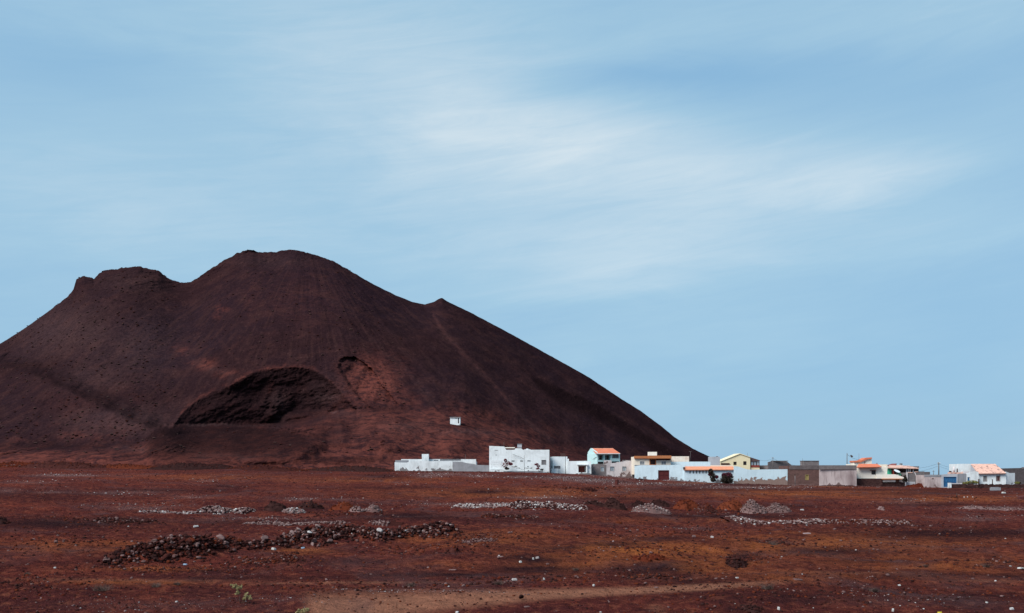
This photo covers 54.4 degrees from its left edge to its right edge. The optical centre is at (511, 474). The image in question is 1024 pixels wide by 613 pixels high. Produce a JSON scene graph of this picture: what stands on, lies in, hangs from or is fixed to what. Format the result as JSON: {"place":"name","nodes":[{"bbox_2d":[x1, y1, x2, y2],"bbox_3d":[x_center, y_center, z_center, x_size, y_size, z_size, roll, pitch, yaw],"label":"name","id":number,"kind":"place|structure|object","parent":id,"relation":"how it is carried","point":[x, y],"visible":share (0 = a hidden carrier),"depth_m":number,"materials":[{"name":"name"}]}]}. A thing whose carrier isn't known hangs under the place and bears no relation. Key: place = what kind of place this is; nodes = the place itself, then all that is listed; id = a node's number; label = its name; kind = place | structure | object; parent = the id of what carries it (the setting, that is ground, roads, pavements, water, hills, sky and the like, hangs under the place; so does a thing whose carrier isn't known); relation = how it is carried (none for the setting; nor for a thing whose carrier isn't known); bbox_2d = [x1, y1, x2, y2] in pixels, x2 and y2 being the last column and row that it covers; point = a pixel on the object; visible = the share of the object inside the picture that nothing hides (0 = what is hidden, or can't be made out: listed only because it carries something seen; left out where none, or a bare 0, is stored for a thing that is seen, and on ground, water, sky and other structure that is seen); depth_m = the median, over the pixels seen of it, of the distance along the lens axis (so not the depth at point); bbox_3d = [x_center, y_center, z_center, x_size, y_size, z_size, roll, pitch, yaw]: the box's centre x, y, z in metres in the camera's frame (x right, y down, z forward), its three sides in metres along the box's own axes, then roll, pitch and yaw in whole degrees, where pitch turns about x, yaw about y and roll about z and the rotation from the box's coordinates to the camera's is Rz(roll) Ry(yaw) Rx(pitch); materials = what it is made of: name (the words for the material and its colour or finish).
{"place":"outdoors","nodes":[
{"label":"outdoors","id":0,"kind":"place"},
{"bbox_2d":[0,249,708,472],"bbox_3d":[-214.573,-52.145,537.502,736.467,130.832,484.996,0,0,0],"label":"volcanic hill","id":1,"kind":"structure","parent":0,"point":[489,384],"depth_m":418.41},
{"bbox_2d":[0,267,403,452],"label":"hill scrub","id":2,"kind":"object","parent":1,"relation":"on","point":[151,377],"visible":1,"depth_m":410.34,"materials":[{"name":"brown plant"}]},
{"bbox_2d":[450,417,460,424],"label":"hut","id":3,"kind":"object","parent":1,"relation":"on","point":[455,420],"visible":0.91,"depth_m":361.15,"materials":[{"name":"white paint"}]},
{"bbox_2d":[0,467,1023,612],"bbox_3d":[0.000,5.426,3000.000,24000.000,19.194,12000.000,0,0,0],"label":"ground","id":4,"kind":"structure","parent":0,"point":[205,595],"depth_m":57.60,"materials":[{"name":"red soil"}]},
{"bbox_2d":[0,516,10,523],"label":"cinder heap","id":5,"kind":"object","parent":4,"relation":"on","point":[3,520],"visible":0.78,"depth_m":66.31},
{"bbox_2d":[0,464,24,466],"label":"scree strip","id":6,"kind":"object","parent":4,"relation":"on","point":[13,465],"visible":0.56,"depth_m":209.81,"materials":[{"name":"brown gravel"}]},
{"bbox_2d":[0,461,32,466],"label":"spoil mound","id":7,"kind":"object","parent":4,"relation":"on","point":[15,463],"visible":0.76,"depth_m":213.08,"materials":[{"name":"brown soil"}]},
{"bbox_2d":[9,460,108,468],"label":"spoil mound","id":8,"kind":"object","parent":4,"relation":"on","point":[64,465],"visible":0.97,"depth_m":209.42,"materials":[{"name":"brown soil"}]},
{"bbox_2d":[89,583,116,590],"bbox_3d":[-16.519,4.506,40.107,1.244,0.352,1.165,0,0,38],"label":"dry tuft","id":9,"kind":"object","parent":4,"relation":"on","point":[102,588],"visible":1,"depth_m":40.07,"materials":[{"name":"plant"}]},
{"bbox_2d":[93,516,157,523],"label":"rubble strip","id":10,"kind":"object","parent":4,"relation":"on","point":[114,520],"visible":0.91,"depth_m":69.89,"materials":[{"name":"stone"}]},
{"bbox_2d":[105,463,156,468],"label":"spoil mound","id":11,"kind":"object","parent":4,"relation":"on","point":[124,466],"visible":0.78,"depth_m":216.17,"materials":[{"name":"brown soil"}]},
{"bbox_2d":[150,582,161,586],"bbox_3d":[-14.670,4.529,40.983,0.674,0.212,0.815,0,0,0],"label":"dry tuft","id":12,"kind":"object","parent":4,"relation":"on","point":[157,585],"visible":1,"depth_m":40.99,"materials":[{"name":"brown plant"}]},
{"bbox_2d":[161,553,168,560],"bbox_3d":[-17.260,4.112,49.544,0.480,0.260,0.463,-28,17,19],"label":"stone","id":13,"kind":"object","parent":4,"relation":"on","point":[165,556],"visible":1,"depth_m":49.40,"materials":[{"name":"brown stone"}]},
{"bbox_2d":[134,510,200,513],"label":"rubble strip","id":14,"kind":"object","parent":4,"relation":"on","point":[182,512],"visible":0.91,"depth_m":79.78,"materials":[{"name":"stone"}]},
{"bbox_2d":[149,462,232,469],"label":"spoil mound","id":15,"kind":"object","parent":4,"relation":"on","point":[185,466],"visible":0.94,"depth_m":213.49,"materials":[{"name":"brown soil"}]},
{"bbox_2d":[216,534,224,540],"bbox_3d":[-15.367,3.317,52.517,0.533,0.265,0.320,27,26,19],"label":"stone","id":16,"kind":"object","parent":4,"relation":"on","point":[219,536],"visible":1,"depth_m":52.42,"materials":[{"name":"grey stone"}]},
{"bbox_2d":[196,505,255,514],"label":"rubble strip","id":17,"kind":"object","parent":4,"relation":"on","point":[217,509],"visible":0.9,"depth_m":83.54,"materials":[{"name":"stone"}]},
{"bbox_2d":[230,584,251,602],"bbox_3d":[-10.254,4.530,37.730,0.883,0.816,0.226,0,0,0],"label":"desert shrub","id":18,"kind":"object","parent":4,"relation":"on","point":[238,587],"visible":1,"depth_m":37.71,"materials":[{"name":"green plant"}]},
{"bbox_2d":[234,554,305,563],"bbox_3d":[-12.019,4.319,49.372,3.606,0.715,2.687,0,0,0],"label":"rubble strip","id":19,"kind":"object","parent":4,"relation":"on","point":[288,557],"visible":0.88,"depth_m":49.28,"materials":[{"name":"brown stone"}]},
{"bbox_2d":[232,464,308,471],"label":"spoil mound","id":20,"kind":"object","parent":4,"relation":"on","point":[263,467],"visible":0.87,"depth_m":215.36,"materials":[{"name":"brown soil"}]},
{"bbox_2d":[264,500,286,511],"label":"cinder heap","id":21,"kind":"object","parent":4,"relation":"on","point":[273,506],"visible":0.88,"depth_m":89.30,"materials":[{"name":"brown gravel"}]},
{"bbox_2d":[96,521,459,565],"bbox_3d":[-12.479,3.653,55.883,21.672,1.573,5.116,0,0,-41],"label":"rubble","id":22,"kind":"object","parent":4,"relation":"on","point":[233,540],"visible":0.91,"depth_m":54.24,"materials":[{"name":"stone"}]},
{"bbox_2d":[282,507,305,513],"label":"rubble heap","id":23,"kind":"object","parent":4,"relation":"on","point":[293,510],"visible":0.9,"depth_m":84.47,"materials":[{"name":"stone"}]},
{"bbox_2d":[295,607,309,612],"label":"desert shrub","id":24,"kind":"object","parent":4,"relation":"on","point":[303,610],"visible":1,"depth_m":35.96,"materials":[{"name":"green plant"}]},
{"bbox_2d":[295,500,324,508],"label":"cinder heap","id":25,"kind":"object","parent":4,"relation":"on","point":[309,505],"visible":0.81,"depth_m":90.36,"materials":[{"name":"brown gravel"}]},
{"bbox_2d":[237,520,403,525],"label":"rubble strip","id":26,"kind":"object","parent":4,"relation":"on","point":[379,523],"visible":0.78,"depth_m":72.86,"materials":[{"name":"stone"}]},
{"bbox_2d":[328,501,353,510],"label":"cinder heap","id":27,"kind":"object","parent":4,"relation":"on","point":[344,505],"visible":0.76,"depth_m":88.18,"materials":[{"name":"brown soil"}]},
{"bbox_2d":[308,465,392,471],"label":"spoil mound","id":28,"kind":"object","parent":4,"relation":"on","point":[361,468],"visible":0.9,"depth_m":233.11,"materials":[{"name":"brown soil"}]},
{"bbox_2d":[349,506,366,511],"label":"rubble heap","id":29,"kind":"object","parent":4,"relation":"on","point":[356,509],"visible":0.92,"depth_m":86.64,"materials":[{"name":"stone"}]},
{"bbox_2d":[366,504,382,511],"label":"rubble cone","id":30,"kind":"object","parent":4,"relation":"on","point":[372,508],"visible":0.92,"depth_m":86.95,"materials":[{"name":"stone"}]},
{"bbox_2d":[395,454,476,470],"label":"house","id":31,"kind":"structure","parent":4,"relation":"on","point":[425,463],"depth_m":250.00,"materials":[{"name":"white paint"}]},
{"bbox_2d":[446,545,459,552],"bbox_3d":[-3.127,4.058,53.472,1.046,0.520,2.000,0,0,0],"label":"earth heap","id":32,"kind":"object","parent":4,"relation":"on","point":[453,549],"visible":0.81,"depth_m":52.94,"materials":[{"name":"brown soil"}]},
{"bbox_2d":[453,462,488,471],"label":"boundary wall","id":33,"kind":"structure","parent":4,"relation":"on","point":[460,466],"depth_m":248.67,"materials":[{"name":"white paint"}]},
{"bbox_2d":[449,502,509,508],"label":"rubble strip","id":34,"kind":"object","parent":4,"relation":"on","point":[480,505],"visible":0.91,"depth_m":93.78,"materials":[{"name":"stone"}]},
{"bbox_2d":[460,538,498,543],"bbox_3d":[-1.897,3.910,57.938,2.252,0.432,2.881,0,0,0],"label":"rubble strip","id":35,"kind":"object","parent":4,"relation":"on","point":[473,540],"visible":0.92,"depth_m":57.65,"materials":[{"name":"grey stone"}]},
{"bbox_2d":[491,580,503,584],"bbox_3d":[-0.591,4.541,42.074,0.668,0.202,0.576,0,0,9],"label":"dry tuft","id":36,"kind":"object","parent":4,"relation":"on","point":[497,583],"visible":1,"depth_m":42.02,"materials":[{"name":"plant"}]},
{"bbox_2d":[503,458,512,469],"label":"bougainvillea","id":37,"kind":"object","parent":4,"relation":"on","point":[510,464],"visible":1,"depth_m":245.07,"materials":[{"name":"brown plant"}]},
{"bbox_2d":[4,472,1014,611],"bbox_3d":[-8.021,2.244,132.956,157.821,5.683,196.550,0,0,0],"label":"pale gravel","id":38,"kind":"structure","parent":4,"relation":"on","point":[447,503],"depth_m":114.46,"materials":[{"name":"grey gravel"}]},
{"bbox_2d":[0,485,1023,612],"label":"earth clods","id":39,"kind":"object","parent":4,"relation":"on","point":[782,542],"visible":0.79,"depth_m":49.48,"materials":[{"name":"brown soil"}]},
{"bbox_2d":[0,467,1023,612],"bbox_3d":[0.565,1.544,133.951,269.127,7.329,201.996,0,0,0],"label":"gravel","id":40,"kind":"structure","parent":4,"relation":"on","point":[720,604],"depth_m":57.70,"materials":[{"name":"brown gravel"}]},
{"bbox_2d":[481,513,543,518],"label":"rubble strip","id":41,"kind":"object","parent":4,"relation":"on","point":[500,515],"visible":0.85,"depth_m":80.53,"materials":[{"name":"stone"}]},
{"bbox_2d":[489,444,548,472],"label":"white house","id":42,"kind":"structure","parent":4,"relation":"on","point":[520,458],"depth_m":247.00,"materials":[{"name":"paint"}]},
{"bbox_2d":[491,460,501,468],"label":"garage door","id":43,"kind":"structure","parent":42,"relation":"in","point":[495,464],"depth_m":246.96,"materials":[{"name":"white plastic"}]},
{"bbox_2d":[507,500,592,510],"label":"rubble strip","id":44,"kind":"object","parent":4,"relation":"on","point":[522,504],"visible":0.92,"depth_m":91.94,"materials":[{"name":"stone"}]},
{"bbox_2d":[550,453,590,474],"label":"porch house","id":45,"kind":"structure","parent":4,"relation":"on","point":[557,464],"depth_m":251.41,"materials":[{"name":"white paint"}]},
{"bbox_2d":[579,467,584,471],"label":"door","id":46,"kind":"structure","parent":45,"relation":"in","point":[581,469],"depth_m":252.08,"materials":[{"name":"red wood"}]},
{"bbox_2d":[581,487,596,491],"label":"rubble heap","id":47,"kind":"object","parent":4,"relation":"on","point":[589,489],"visible":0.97,"depth_m":137.07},
{"bbox_2d":[584,500,602,506],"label":"cinder heap","id":48,"kind":"object","parent":4,"relation":"on","point":[597,503],"visible":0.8,"depth_m":96.60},
{"bbox_2d":[587,448,619,463],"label":"mint house","id":49,"kind":"structure","parent":4,"relation":"on","point":[602,455],"depth_m":267.75,"materials":[{"name":"paint"}]},
{"bbox_2d":[591,460,634,477],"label":"ruined house","id":50,"kind":"structure","parent":4,"relation":"on","point":[623,468],"depth_m":255.33,"materials":[{"name":"grey stone"}]},
{"bbox_2d":[601,498,627,510],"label":"cinder heap","id":51,"kind":"object","parent":4,"relation":"on","point":[613,503],"visible":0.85,"depth_m":95.96,"materials":[{"name":"brown gravel"}]},
{"bbox_2d":[632,500,644,506],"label":"cinder heap","id":52,"kind":"object","parent":4,"relation":"on","point":[636,503],"visible":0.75,"depth_m":104.05,"materials":[{"name":"brown gravel"}]},
{"bbox_2d":[631,553,669,562],"bbox_3d":[6.937,4.296,50.290,2.454,0.587,2.000,0,0,0],"label":"earth heap","id":53,"kind":"object","parent":4,"relation":"on","point":[643,557],"visible":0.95,"depth_m":50.05,"materials":[{"name":"brown soil"}]},
{"bbox_2d":[632,503,670,514],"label":"rubble heap","id":54,"kind":"object","parent":4,"relation":"on","point":[651,508],"visible":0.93,"depth_m":92.96,"materials":[{"name":"stone"}]},
{"bbox_2d":[628,572,680,581],"bbox_3d":[5.974,4.647,44.217,3.502,0.602,2.000,0,0,0],"label":"rubble heap","id":55,"kind":"object","parent":4,"relation":"on","point":[658,577],"visible":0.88,"depth_m":43.88,"materials":[{"name":"brown stone"}]},
{"bbox_2d":[635,465,683,480],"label":"gate wall","id":56,"kind":"structure","parent":4,"relation":"on","point":[664,472],"depth_m":240.54,"materials":[{"name":"white paint"}]},
{"bbox_2d":[650,499,669,506],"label":"cinder heap","id":57,"kind":"object","parent":4,"relation":"on","point":[659,502],"visible":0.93,"depth_m":110.26,"materials":[{"name":"brown gravel"}]},
{"bbox_2d":[631,451,690,474],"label":"cream house","id":58,"kind":"structure","parent":4,"relation":"on","point":[652,458],"depth_m":250.00,"materials":[{"name":"paint"}]},
{"bbox_2d":[649,459,655,464],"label":"doorway","id":59,"kind":"structure","parent":58,"relation":"in","point":[651,461],"depth_m":250.00,"materials":[{"name":"brown paint"}]},
{"bbox_2d":[671,499,698,509],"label":"cinder heap","id":60,"kind":"object","parent":4,"relation":"on","point":[688,504],"visible":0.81,"depth_m":103.50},
{"bbox_2d":[667,480,705,482],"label":"earth strip","id":61,"kind":"object","parent":4,"relation":"on","point":[686,481],"visible":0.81,"depth_m":235.63,"materials":[{"name":"brown soil"}]},
{"bbox_2d":[671,462,709,466],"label":"wall","id":62,"kind":"structure","parent":4,"relation":"on","point":[690,463],"depth_m":250.74,"materials":[{"name":"white paint"}]},
{"bbox_2d":[694,503,716,511],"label":"cinder heap","id":63,"kind":"object","parent":4,"relation":"on","point":[706,507],"visible":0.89,"depth_m":101.52,"materials":[{"name":"brown gravel"}]},
{"bbox_2d":[683,465,733,483],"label":"tiled outbuilding","id":64,"kind":"structure","parent":4,"relation":"on","point":[695,473],"depth_m":239.00,"materials":[{"name":"white paint"}]},
{"bbox_2d":[708,469,718,481],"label":"tall shrub","id":65,"kind":"object","parent":4,"relation":"on","point":[712,475],"visible":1,"depth_m":236.73,"materials":[{"name":"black plant"}]},
{"bbox_2d":[708,456,719,464],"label":"cement tower","id":66,"kind":"structure","parent":4,"relation":"on","point":[714,460],"depth_m":252.00,"materials":[{"name":"concrete"}]},
{"bbox_2d":[720,472,733,483],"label":"round shrub","id":67,"kind":"object","parent":4,"relation":"on","point":[727,477],"visible":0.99,"depth_m":235.49,"materials":[{"name":"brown plant"}]},
{"bbox_2d":[716,499,742,510],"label":"cinder heap","id":68,"kind":"object","parent":4,"relation":"on","point":[735,505],"visible":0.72,"depth_m":105.22,"materials":[{"name":"brown soil"}]},
{"bbox_2d":[725,555,747,567],"bbox_3d":[11.290,4.448,50.213,1.472,0.722,2.000,0,0,0],"label":"earth heap","id":69,"kind":"object","parent":4,"relation":"on","point":[733,561],"visible":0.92,"depth_m":49.82,"materials":[{"name":"brown soil"}]},
{"bbox_2d":[720,453,759,469],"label":"yellow house","id":70,"kind":"structure","parent":4,"relation":"on","point":[744,461],"depth_m":262.00,"materials":[{"name":"paint"}]},
{"bbox_2d":[740,603,763,612],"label":"earth heap","id":71,"kind":"object","parent":4,"relation":"on","point":[750,608],"visible":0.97,"depth_m":36.22,"materials":[{"name":"brown soil"}]},
{"bbox_2d":[740,499,766,513],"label":"rubble heap","id":72,"kind":"object","parent":4,"relation":"on","point":[751,507],"visible":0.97,"depth_m":102.07,"materials":[{"name":"stone"}]},
{"bbox_2d":[734,466,787,484],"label":"long wall","id":73,"kind":"structure","parent":4,"relation":"on","point":[765,476],"depth_m":238.00,"materials":[{"name":"white paint"}]},
{"bbox_2d":[756,583,774,589],"bbox_3d":[10.515,4.578,40.999,0.952,0.277,0.814,0,0,-35],"label":"dry tuft","id":74,"kind":"object","parent":4,"relation":"on","point":[769,586],"visible":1,"depth_m":40.91,"materials":[{"name":"plant"}]},
{"bbox_2d":[765,540,780,544],"bbox_3d":[15.832,4.091,60.507,1.321,0.363,1.243,0,0,-21],"label":"dry tuft","id":75,"kind":"object","parent":4,"relation":"on","point":[772,543],"visible":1,"depth_m":60.36,"materials":[{"name":"plant"}]},
{"bbox_2d":[720,515,827,526],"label":"rubble strip","id":76,"kind":"object","parent":4,"relation":"on","point":[746,520],"visible":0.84,"depth_m":82.33,"materials":[{"name":"stone"}]},
{"bbox_2d":[760,461,790,468],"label":"round cornered house","id":77,"kind":"structure","parent":4,"relation":"on","point":[773,464],"depth_m":262.80,"materials":[{"name":"concrete"}]},
{"bbox_2d":[764,502,791,512],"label":"rubble heap","id":78,"kind":"object","parent":4,"relation":"on","point":[776,507],"visible":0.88,"depth_m":102.98,"materials":[{"name":"stone"}]},
{"bbox_2d":[779,458,856,485],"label":"brown building","id":79,"kind":"structure","parent":4,"relation":"on","point":[811,473],"depth_m":237.92,"materials":[{"name":"concrete"}]},
{"bbox_2d":[819,485,854,486],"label":"earth strip","id":80,"kind":"object","parent":4,"relation":"on","point":[837,485],"visible":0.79,"depth_m":235.56,"materials":[{"name":"brown soil"}]},
{"bbox_2d":[823,519,915,525],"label":"rubble strip","id":81,"kind":"object","parent":4,"relation":"on","point":[883,522],"visible":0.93,"depth_m":83.44,"materials":[{"name":"stone"}]},
{"bbox_2d":[855,486,894,486],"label":"earth strip","id":82,"kind":"object","parent":4,"relation":"on","point":[873,486],"visible":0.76,"depth_m":234.73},
{"bbox_2d":[846,457,904,486],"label":"villa","id":83,"kind":"object","parent":4,"relation":"on","point":[869,473],"visible":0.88,"depth_m":241.00,"materials":[{"name":"beige paint"}]},
{"bbox_2d":[869,588,881,591],"bbox_3d":[15.252,4.798,41.587,0.735,0.216,0.770,0,0,0],"label":"dry tuft","id":84,"kind":"object","parent":4,"relation":"on","point":[874,590],"visible":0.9,"depth_m":41.57,"materials":[{"name":"plant"}]},
{"bbox_2d":[887,463,918,481],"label":"terrace house","id":85,"kind":"structure","parent":4,"relation":"on","point":[895,469],"depth_m":254.75,"materials":[{"name":"white paint"}]},
{"bbox_2d":[899,471,929,485],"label":"grey block house","id":86,"kind":"structure","parent":4,"relation":"on","point":[911,477],"depth_m":248.00,"materials":[{"name":"concrete"}]},
{"bbox_2d":[905,483,923,486],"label":"earth bank","id":87,"kind":"structure","parent":4,"relation":"on","point":[917,485],"depth_m":238.79,"materials":[{"name":"brown soil"}]},
{"bbox_2d":[916,466,978,487],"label":"blue gate house","id":88,"kind":"structure","parent":4,"relation":"on","point":[939,481],"depth_m":238.05,"materials":[{"name":"concrete"}]},
{"bbox_2d":[949,464,970,471],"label":"back house","id":89,"kind":"structure","parent":4,"relation":"on","point":[962,467],"depth_m":247.00,"materials":[{"name":"white paint"}]},
{"bbox_2d":[963,480,977,483],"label":"yellow shrub","id":90,"kind":"object","parent":4,"relation":"on","point":[972,482],"visible":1,"depth_m":234.13,"materials":[{"name":"green plant"}]},
{"bbox_2d":[948,483,1023,487],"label":"stone garden wall","id":91,"kind":"structure","parent":4,"relation":"on","point":[957,485],"depth_m":233.00,"materials":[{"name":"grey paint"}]},
{"bbox_2d":[957,505,1023,511],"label":"rubble strip","id":92,"kind":"object","parent":4,"relation":"on","point":[985,508],"visible":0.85,"depth_m":114.93,"materials":[{"name":"stone"}]},
{"bbox_2d":[970,464,1014,484],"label":"cottage","id":93,"kind":"structure","parent":4,"relation":"on","point":[994,472],"depth_m":240.02,"materials":[{"name":"white paint"}]},
{"bbox_2d":[990,487,1000,490],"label":"concrete block","id":94,"kind":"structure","parent":4,"relation":"on","point":[995,488],"depth_m":212.00,"materials":[{"name":"white concrete"}]},
{"bbox_2d":[1001,467,1023,484],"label":"dark stone house","id":95,"kind":"structure","parent":4,"relation":"on","point":[1019,474],"depth_m":257.65,"materials":[{"name":"concrete"}]},
{"bbox_2d":[0,0,1023,474],"label":"sky","id":96,"kind":"structure","parent":0,"point":[791,231],"materials":[{"name":"blue"}]}
]}

